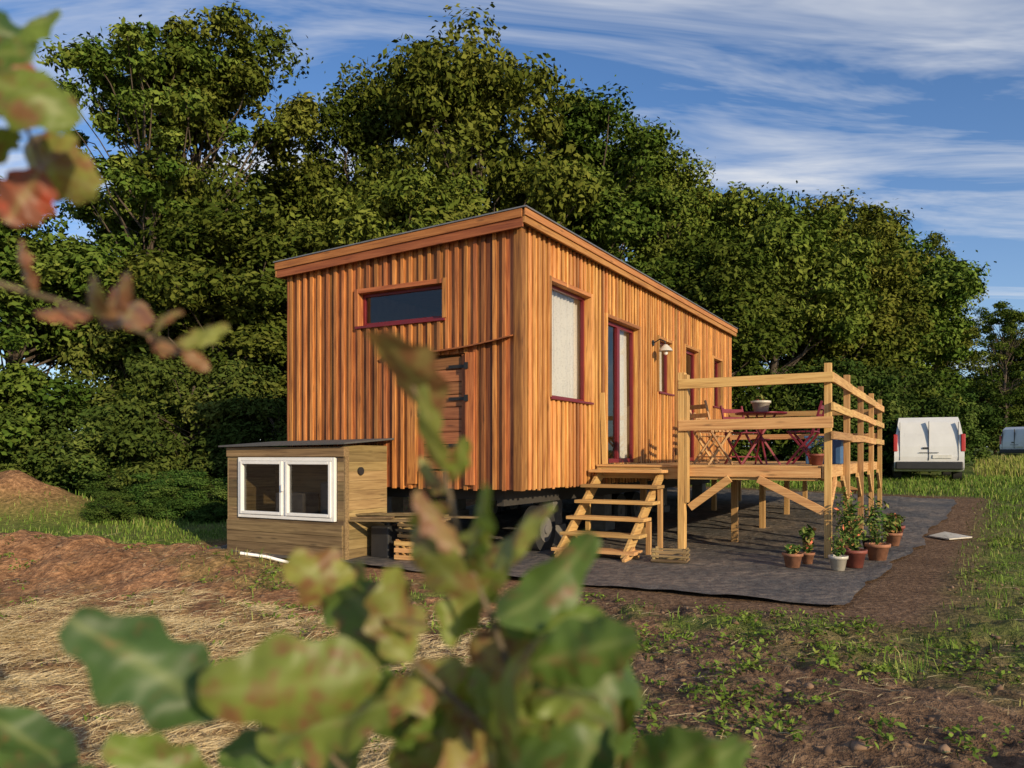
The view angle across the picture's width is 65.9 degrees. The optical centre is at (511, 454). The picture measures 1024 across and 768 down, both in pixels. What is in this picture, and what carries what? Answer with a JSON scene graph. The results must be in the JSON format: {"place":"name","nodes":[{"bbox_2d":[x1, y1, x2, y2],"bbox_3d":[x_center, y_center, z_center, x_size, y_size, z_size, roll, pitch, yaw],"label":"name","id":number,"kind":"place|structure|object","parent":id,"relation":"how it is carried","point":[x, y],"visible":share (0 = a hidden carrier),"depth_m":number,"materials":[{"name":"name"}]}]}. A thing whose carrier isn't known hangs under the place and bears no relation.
{"place":"outdoors","nodes":[
{"label":"outdoors","id":0,"kind":"place"},
{"bbox_2d":[0,447,1023,767],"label":"ground","id":1,"kind":"structure","parent":0,"point":[912,591],"depth_m":5.98,"materials":[{"name":"brown soil"}]},
{"bbox_2d":[0,396,33,472],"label":"shrub","id":2,"kind":"object","parent":1,"relation":"on","point":[3,458],"visible":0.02,"depth_m":17.61,"materials":[{"name":"green plant"}]},
{"bbox_2d":[0,365,124,496],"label":"shrub","id":3,"kind":"object","parent":1,"relation":"on","point":[37,461],"visible":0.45,"depth_m":17.17,"materials":[{"name":"green plant"}]},
{"bbox_2d":[0,176,139,458],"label":"chestnut tree","id":4,"kind":"object","parent":1,"relation":"on","point":[75,265],"visible":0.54,"depth_m":17.57,"materials":[{"name":"green plant"}]},
{"bbox_2d":[79,490,140,523],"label":"bramble","id":5,"kind":"object","parent":1,"relation":"on","point":[121,503],"visible":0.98,"depth_m":13.81,"materials":[{"name":"green plant"}]},
{"bbox_2d":[0,9,229,371],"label":"oak branch","id":6,"kind":"object","parent":1,"relation":"on","point":[60,168],"visible":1,"depth_m":0.50,"materials":[{"name":"green plant"}]},
{"bbox_2d":[79,469,158,504],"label":"bramble","id":7,"kind":"object","parent":1,"relation":"on","point":[97,486],"visible":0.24,"depth_m":15.41,"materials":[{"name":"green plant"}]},
{"bbox_2d":[51,401,200,498],"bbox_3d":[-8.220,0.112,17.413,3.536,2.575,3.875,0,0,-22],"label":"shrub","id":8,"kind":"object","parent":1,"relation":"on","point":[95,455],"visible":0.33,"depth_m":16.11,"materials":[{"name":"green plant"}]},
{"bbox_2d":[0,14,254,377],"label":"oak tree","id":9,"kind":"object","parent":1,"relation":"on","point":[100,63],"visible":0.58,"depth_m":18.81,"materials":[{"name":"green plant"}]},
{"bbox_2d":[43,282,256,484],"bbox_3d":[-8.471,-1.305,19.409,5.597,5.851,5.107,0,0,-44],"label":"shrub","id":10,"kind":"object","parent":1,"relation":"on","point":[103,335],"visible":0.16,"depth_m":18.48,"materials":[{"name":"green plant"}]},
{"bbox_2d":[123,469,211,513],"bbox_3d":[-6.453,0.757,15.070,1.805,1.027,1.647,0,0,0],"label":"bramble","id":11,"kind":"object","parent":1,"relation":"on","point":[139,493],"visible":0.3,"depth_m":14.73,"materials":[{"name":"green plant"}]},
{"bbox_2d":[137,489,197,521],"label":"bramble","id":12,"kind":"object","parent":1,"relation":"on","point":[176,501],"visible":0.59,"depth_m":14.19,"materials":[{"name":"green plant"}]},
{"bbox_2d":[61,176,284,440],"bbox_3d":[-10.260,-3.924,24.559,8.895,9.875,7.991,0,0,4],"label":"oak tree","id":13,"kind":"object","parent":1,"relation":"on","point":[133,226],"visible":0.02,"depth_m":23.39,"materials":[{"name":"green plant"}]},
{"bbox_2d":[140,476,221,521],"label":"bramble","id":14,"kind":"object","parent":1,"relation":"on","point":[160,485],"visible":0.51,"depth_m":14.26,"materials":[{"name":"green plant"}]},
{"bbox_2d":[82,353,285,487],"bbox_3d":[-6.847,-0.335,17.058,4.305,3.745,3.929,0,0,-30],"label":"shrub","id":15,"kind":"object","parent":1,"relation":"on","point":[198,410],"visible":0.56,"depth_m":16.11,"materials":[{"name":"green plant"}]},
{"bbox_2d":[190,500,227,523],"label":"bramble","id":16,"kind":"object","parent":1,"relation":"on","point":[217,513],"visible":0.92,"depth_m":13.95,"materials":[{"name":"green plant"}]},
{"bbox_2d":[82,191,338,474],"bbox_3d":[-6.677,-2.399,18.726,6.390,7.398,6.376,0,0,-26],"label":"chestnut tree","id":17,"kind":"object","parent":1,"relation":"on","point":[240,294],"visible":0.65,"depth_m":17.46,"materials":[{"name":"green plant"}]},
{"bbox_2d":[199,483,221,498],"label":"bramble","id":18,"kind":"object","parent":1,"relation":"on","point":[209,485],"visible":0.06,"depth_m":15.06,"materials":[{"name":"green plant"}]},
{"bbox_2d":[98,0,333,384],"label":"ash tree","id":19,"kind":"object","parent":1,"relation":"on","point":[247,84],"visible":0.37,"depth_m":20.32,"materials":[{"name":"green plant"}]},
{"bbox_2d":[180,476,255,518],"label":"bramble","id":20,"kind":"object","parent":1,"relation":"on","point":[222,490],"visible":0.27,"depth_m":14.14,"materials":[{"name":"green plant"}]},
{"bbox_2d":[179,391,286,496],"bbox_3d":[-5.022,0.098,16.086,3.340,2.809,3.659,0,0,-37],"label":"shrub","id":21,"kind":"object","parent":1,"relation":"on","point":[216,461],"visible":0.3,"depth_m":15.75,"materials":[{"name":"green plant"}]},
{"bbox_2d":[240,552,286,562],"bbox_3d":[-2.428,1.148,8.532,0.986,0.272,0.182,0,0,-40],"label":"drain pipe","id":22,"kind":"object","parent":1,"relation":"on","point":[263,556],"visible":0.55,"depth_m":8.34,"materials":[{"name":"white plastic"}]},
{"bbox_2d":[234,149,355,362],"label":"oak tree","id":23,"kind":"object","parent":1,"relation":"on","point":[293,207],"visible":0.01,"depth_m":24.17,"materials":[{"name":"green plant"}]},
{"bbox_2d":[218,438,393,559],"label":"garden shed","id":24,"kind":"structure","parent":1,"relation":"on","point":[317,499],"depth_m":10.07,"materials":[{"name":"brown wood"}]},
{"bbox_2d":[238,457,336,521],"bbox_3d":[-2.886,0.422,10.015,1.670,0.785,0.110,0,0,29],"label":"white window frame","id":25,"kind":"structure","parent":24,"relation":"in","point":[284,463],"depth_m":9.98,"materials":[{"name":"plastic"}]},
{"bbox_2d":[347,512,475,521],"bbox_3d":[-1.288,0.754,9.553,1.703,0.114,0.646,0,0,25],"label":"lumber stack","id":26,"kind":"object","parent":24,"relation":"on","point":[385,517],"visible":0.62,"depth_m":9.59,"materials":[{"name":"brown wood"}]},
{"bbox_2d":[275,55,423,257],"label":"beech tree","id":27,"kind":"object","parent":1,"relation":"on","point":[359,117],"visible":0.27,"depth_m":23.86,"materials":[{"name":"green plant"}]},
{"bbox_2d":[0,583,726,767],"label":"straw litter","id":28,"kind":"object","parent":1,"relation":"on","point":[129,718],"visible":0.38,"depth_m":5.06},
{"bbox_2d":[0,328,752,767],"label":"oak sapling","id":29,"kind":"object","parent":1,"relation":"on","point":[546,678],"visible":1,"depth_m":0.45,"materials":[{"name":"green plant"}]},
{"bbox_2d":[278,161,497,284],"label":"chestnut tree","id":30,"kind":"object","parent":1,"relation":"on","point":[351,225],"visible":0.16,"depth_m":19.32,"materials":[{"name":"green plant"}]},
{"bbox_2d":[341,2,606,235],"bbox_3d":[-1.074,-5.574,22.591,7.103,13.943,7.907,0,0,42],"label":"oak tree","id":31,"kind":"object","parent":1,"relation":"on","point":[457,111],"visible":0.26,"depth_m":21.31,"materials":[{"name":"green plant"}]},
{"bbox_2d":[273,205,737,550],"bbox_3d":[1.003,-0.778,14.601,4.275,4.257,10.285,0,0,29],"label":"wooden cabin","id":32,"kind":"object","parent":1,"relation":"on","point":[565,356],"visible":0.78,"depth_m":10.63,"materials":[{"name":"brown wood"}]},
{"bbox_2d":[355,285,723,462],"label":"red window frames","id":33,"kind":"structure","parent":32,"relation":"in","point":[617,327],"depth_m":12.27,"materials":[{"name":"paint"}]},
{"bbox_2d":[693,413,728,462],"bbox_3d":[3.510,-0.302,13.915,0.494,0.892,0.402,0,0,39],"label":"folding chair","id":34,"kind":"object","parent":32,"relation":"on","point":[711,445],"visible":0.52,"depth_m":13.83,"materials":[{"name":"brown wood"}]},
{"bbox_2d":[690,400,732,464],"bbox_3d":[2.764,-0.302,11.025,0.494,0.892,0.402,0,0,-24],"label":"folding chair","id":35,"kind":"object","parent":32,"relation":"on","point":[703,415],"visible":0.82,"depth_m":10.92,"materials":[{"name":"brown wood"}]},
{"bbox_2d":[720,405,762,463],"bbox_3d":[3.423,-0.302,11.804,0.402,0.892,0.494,0,0,-22],"label":"folding chair","id":36,"kind":"object","parent":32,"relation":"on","point":[746,433],"visible":0.67,"depth_m":11.80,"materials":[{"name":"red wood"}]},
{"bbox_2d":[735,411,786,464],"bbox_3d":[3.468,-0.225,11.008,0.700,0.733,0.700,0,0,29],"label":"garden table","id":37,"kind":"object","parent":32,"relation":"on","point":[760,439],"visible":0.97,"depth_m":11.00,"materials":[{"name":"red wood"}]},
{"bbox_2d":[751,394,770,410],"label":"potted plant","id":38,"kind":"object","parent":37,"relation":"on","point":[761,402],"visible":0.95,"depth_m":10.93,"materials":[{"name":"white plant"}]},
{"bbox_2d":[786,401,823,464],"bbox_3d":[4.155,-0.302,11.137,0.494,0.892,0.402,0,0,31],"label":"folding chair","id":39,"kind":"object","parent":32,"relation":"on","point":[821,406],"visible":0.81,"depth_m":11.06,"materials":[{"name":"red wood"}]},
{"bbox_2d":[807,433,823,463],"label":"potted plant","id":40,"kind":"object","parent":32,"relation":"on","point":[815,442],"visible":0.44,"depth_m":11.43,"materials":[{"name":"green plant"}]},
{"bbox_2d":[809,445,823,464],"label":"potted plant","id":41,"kind":"object","parent":32,"relation":"on","point":[816,455],"visible":0.95,"depth_m":10.17,"materials":[{"name":"green plant"}]},
{"bbox_2d":[804,436,842,463],"bbox_3d":[4.793,-0.075,12.041,0.540,0.420,0.740,0,0,29],"label":"blue storage box","id":42,"kind":"object","parent":32,"relation":"on","point":[837,451],"visible":0.33,"depth_m":11.66,"materials":[{"name":"paint"}]},
{"bbox_2d":[0,534,1023,767],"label":"weeds","id":43,"kind":"object","parent":1,"relation":"on","point":[876,669],"visible":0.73,"depth_m":4.88,"materials":[{"name":"green plant"}]},
{"bbox_2d":[0,472,1023,706],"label":"grass","id":44,"kind":"structure","parent":1,"relation":"on","point":[938,479],"depth_m":13.61,"materials":[{"name":"green plant"}]},
{"bbox_2d":[0,529,1023,767],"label":"soil clods","id":45,"kind":"object","parent":1,"relation":"on","point":[854,745],"visible":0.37,"depth_m":4.57,"materials":[{"name":"brown soil"}]},
{"bbox_2d":[0,533,1023,767],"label":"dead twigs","id":46,"kind":"object","parent":1,"relation":"on","point":[610,617],"visible":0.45,"depth_m":5.10,"materials":[{"name":"brown wood"}]},
{"bbox_2d":[481,139,641,261],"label":"oak tree","id":47,"kind":"object","parent":1,"relation":"on","point":[533,153],"visible":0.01,"depth_m":26.25,"materials":[{"name":"green plant"}]},
{"bbox_2d":[207,487,956,604],"bbox_3d":[2.885,1.050,14.216,8.944,0.455,13.674,0,0,29],"label":"ground mat","id":48,"kind":"object","parent":1,"relation":"on","point":[751,562],"visible":0.41,"depth_m":10.48,"materials":[{"name":"grey fabric"}]},
{"bbox_2d":[371,522,403,557],"bbox_3d":[-1.561,1.050,9.914,0.280,0.460,0.330,0,0,29],"label":"water canister","id":49,"kind":"object","parent":48,"relation":"on","point":[384,537],"visible":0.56,"depth_m":9.78,"materials":[{"name":"black plastic"}]},
{"bbox_2d":[394,539,411,560],"bbox_3d":[-1.169,1.145,9.631,0.420,0.250,0.340,0,0,21],"label":"wooden crate","id":50,"kind":"object","parent":48,"relation":"on","point":[404,549],"visible":0.41,"depth_m":9.52,"materials":[{"name":"brown wood"}]},
{"bbox_2d":[397,522,414,538],"bbox_3d":[-1.142,0.910,9.638,0.400,0.200,0.320,0,0,35],"label":"wooden crate","id":51,"kind":"object","parent":50,"relation":"on","point":[409,529],"visible":0.27,"depth_m":9.59,"materials":[{"name":"brown wood"}]},
{"bbox_2d":[551,468,668,561],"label":"wooden stairs","id":52,"kind":"structure","parent":48,"relation":"on","point":[628,552],"depth_m":10.30,"materials":[{"name":"beige wood"}]},
{"bbox_2d":[651,546,689,563],"bbox_3d":[1.892,1.190,9.426,0.420,0.160,0.280,0,0,21],"label":"wooden crate","id":53,"kind":"object","parent":48,"relation":"on","point":[667,558],"visible":1,"depth_m":9.36,"materials":[{"name":"brown wood"}]},
{"bbox_2d":[596,363,883,557],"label":"wooden deck","id":54,"kind":"structure","parent":48,"relation":"on","point":[683,470],"depth_m":10.50,"materials":[{"name":"beige wood"}]},
{"bbox_2d":[782,544,803,567],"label":"potted plant","id":55,"kind":"object","parent":48,"relation":"on","point":[792,555],"visible":1,"depth_m":8.89,"materials":[{"name":"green plant"}]},
{"bbox_2d":[798,523,816,563],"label":"potted plant","id":56,"kind":"object","parent":48,"relation":"on","point":[808,533],"visible":0.98,"depth_m":9.22,"materials":[{"name":"green plant"}]},
{"bbox_2d":[828,530,851,570],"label":"potted plant","id":57,"kind":"object","parent":48,"relation":"on","point":[838,561],"visible":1,"depth_m":8.68,"materials":[{"name":"green plant"}]},
{"bbox_2d":[832,486,856,553],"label":"potted plant","id":58,"kind":"object","parent":48,"relation":"on","point":[838,512],"visible":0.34,"depth_m":10.10,"materials":[{"name":"green plant"}]},
{"bbox_2d":[839,499,859,546],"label":"potted plant","id":59,"kind":"object","parent":48,"relation":"on","point":[850,511],"visible":0.31,"depth_m":9.44,"materials":[{"name":"green plant"}]},
{"bbox_2d":[840,515,870,567],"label":"potted plant","id":60,"kind":"object","parent":48,"relation":"on","point":[855,555],"visible":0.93,"depth_m":8.89,"materials":[{"name":"green plant"}]},
{"bbox_2d":[855,495,888,548],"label":"potted plant","id":61,"kind":"object","parent":48,"relation":"on","point":[873,512],"visible":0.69,"depth_m":10.37,"materials":[{"name":"green plant"}]},
{"bbox_2d":[863,518,891,560],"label":"potted plant","id":62,"kind":"object","parent":48,"relation":"on","point":[878,551],"visible":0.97,"depth_m":9.48,"materials":[{"name":"green plant"}]},
{"bbox_2d":[881,513,904,545],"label":"potted plant","id":63,"kind":"object","parent":48,"relation":"on","point":[894,537],"visible":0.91,"depth_m":11.03,"materials":[{"name":"green plant"}]},
{"bbox_2d":[882,515,905,537],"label":"potted plant","id":64,"kind":"object","parent":48,"relation":"on","point":[902,527],"visible":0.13,"depth_m":11.91,"materials":[{"name":"green plant"}]},
{"bbox_2d":[510,75,694,293],"bbox_3d":[2.642,-5.177,24.977,6.322,12.894,6.622,0,0,-9],"label":"beech tree","id":65,"kind":"object","parent":1,"relation":"on","point":[644,212],"visible":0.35,"depth_m":23.91,"materials":[{"name":"green plant"}]},
{"bbox_2d":[601,118,736,406],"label":"ash tree","id":66,"kind":"object","parent":1,"relation":"on","point":[703,197],"visible":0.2,"depth_m":27.35,"materials":[{"name":"green plant"}]},
{"bbox_2d":[635,184,786,444],"bbox_3d":[7.265,-4.618,31.030,7.225,11.407,7.568,0,0,-11],"label":"beech tree","id":67,"kind":"object","parent":1,"relation":"on","point":[760,191],"visible":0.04,"depth_m":29.90,"materials":[{"name":"green plant"}]},
{"bbox_2d":[623,226,811,460],"bbox_3d":[6.001,-2.957,24.649,6.611,8.282,6.596,0,0,33],"label":"chestnut tree","id":68,"kind":"object","parent":1,"relation":"on","point":[724,280],"visible":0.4,"depth_m":22.60,"materials":[{"name":"green plant"}]},
{"bbox_2d":[681,180,885,460],"bbox_3d":[8.865,-4.235,28.092,7.272,10.924,7.256,0,0,-23],"label":"chestnut tree","id":69,"kind":"object","parent":1,"relation":"on","point":[787,240],"visible":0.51,"depth_m":26.31,"materials":[{"name":"green plant"}]},
{"bbox_2d":[732,355,883,479],"bbox_3d":[9.155,-0.855,24.788,4.951,4.447,4.518,0,0,38],"label":"shrub","id":70,"kind":"object","parent":1,"relation":"on","point":[811,398],"visible":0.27,"depth_m":23.58,"materials":[{"name":"green plant"}]},
{"bbox_2d":[755,185,937,416],"bbox_3d":[12.673,-4.720,30.984,7.907,11.667,7.103,0,0,-28],"label":"oak tree","id":71,"kind":"object","parent":1,"relation":"on","point":[886,273],"visible":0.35,"depth_m":29.41,"materials":[{"name":"green plant"}]},
{"bbox_2d":[840,371,913,476],"bbox_3d":[11.333,-0.795,26.421,4.322,4.213,4.736,0,0,31],"label":"shrub","id":72,"kind":"object","parent":1,"relation":"on","point":[879,389],"visible":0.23,"depth_m":25.28,"materials":[{"name":"green plant"}]},
{"bbox_2d":[802,280,973,435],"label":"chestnut tree","id":73,"kind":"object","parent":1,"relation":"on","point":[935,351],"visible":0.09,"depth_m":31.23,"materials":[{"name":"green plant"}]},
{"bbox_2d":[846,362,970,475],"bbox_3d":[13.523,-1.039,28.222,5.166,4.681,4.714,0,0,23],"label":"shrub","id":74,"kind":"object","parent":1,"relation":"on","point":[932,406],"visible":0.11,"depth_m":27.77,"materials":[{"name":"green plant"}]},
{"bbox_2d":[887,417,964,480],"bbox_3d":[13.403,-0.188,25.792,2.320,1.970,4.980,0,0,24],"label":"white van","id":75,"kind":"object","parent":1,"relation":"on","point":[932,444],"visible":0.8,"depth_m":23.63,"materials":[{"name":"paint"}]},
{"bbox_2d":[859,223,996,393],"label":"chestnut tree","id":76,"kind":"object","parent":1,"relation":"on","point":[959,284],"visible":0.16,"depth_m":33.91,"materials":[{"name":"green plant"}]},
{"bbox_2d":[905,386,971,443],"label":"shrub","id":77,"kind":"object","parent":1,"relation":"on","point":[939,391],"visible":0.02,"depth_m":30.13,"materials":[{"name":"green plant"}]},
{"bbox_2d":[929,532,971,539],"bbox_3d":[6.740,1.247,12.223,0.499,0.069,0.450,0,0,-23],"label":"white board","id":78,"kind":"object","parent":1,"relation":"on","point":[947,535],"visible":1,"depth_m":12.17,"materials":[{"name":"ceramic"}]},
{"bbox_2d":[906,231,1002,386],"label":"ash tree","id":79,"kind":"object","parent":1,"relation":"on","point":[976,335],"visible":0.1,"depth_m":38.06,"materials":[{"name":"green plant"}]},
{"bbox_2d":[943,372,985,413],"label":"chestnut tree","id":80,"kind":"object","parent":1,"relation":"on","point":[970,382],"visible":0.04,"depth_m":60.71,"materials":[{"name":"green plant"}]},
{"bbox_2d":[941,388,988,466],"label":"shrub","id":81,"kind":"object","parent":1,"relation":"on","point":[967,416],"visible":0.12,"depth_m":32.51,"materials":[{"name":"green plant"}]},
{"bbox_2d":[963,403,997,464],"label":"shrub","id":82,"kind":"object","parent":1,"relation":"on","point":[982,454],"visible":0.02,"depth_m":34.61,"materials":[{"name":"green plant"}]},
{"bbox_2d":[946,385,1016,449],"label":"shrub","id":83,"kind":"object","parent":1,"relation":"on","point":[991,420],"visible":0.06,"depth_m":58.55,"materials":[{"name":"green plant"}]},
{"bbox_2d":[958,299,1023,454],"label":"oak tree","id":84,"kind":"object","parent":1,"relation":"on","point":[1009,318],"visible":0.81,"depth_m":59.37,"materials":[{"name":"green plant"}]},
{"bbox_2d":[966,383,1023,454],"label":"shrub","id":85,"kind":"object","parent":1,"relation":"on","point":[1018,420],"visible":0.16,"depth_m":60.14,"materials":[{"name":"green plant"}]},
{"bbox_2d":[968,334,1023,417],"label":"oak tree","id":86,"kind":"object","parent":1,"relation":"on","point":[1016,359],"visible":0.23,"depth_m":61.31,"materials":[{"name":"green plant"}]},
{"bbox_2d":[999,427,1023,456],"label":"white van","id":87,"kind":"object","parent":1,"relation":"on","point":[1011,440],"visible":0.86,"depth_m":47.16,"materials":[{"name":"paint"}]},
{"bbox_2d":[0,0,1023,441],"label":"sky","id":88,"kind":"structure","parent":0,"point":[919,103],"materials":[{"name":"blue"}]},
{"bbox_2d":[973,453,1023,476],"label":"tall dry grass","id":89,"kind":"structure","parent":0,"point":[1012,465],"depth_m":28.44,"materials":[{"name":"green plant"}]}
]}

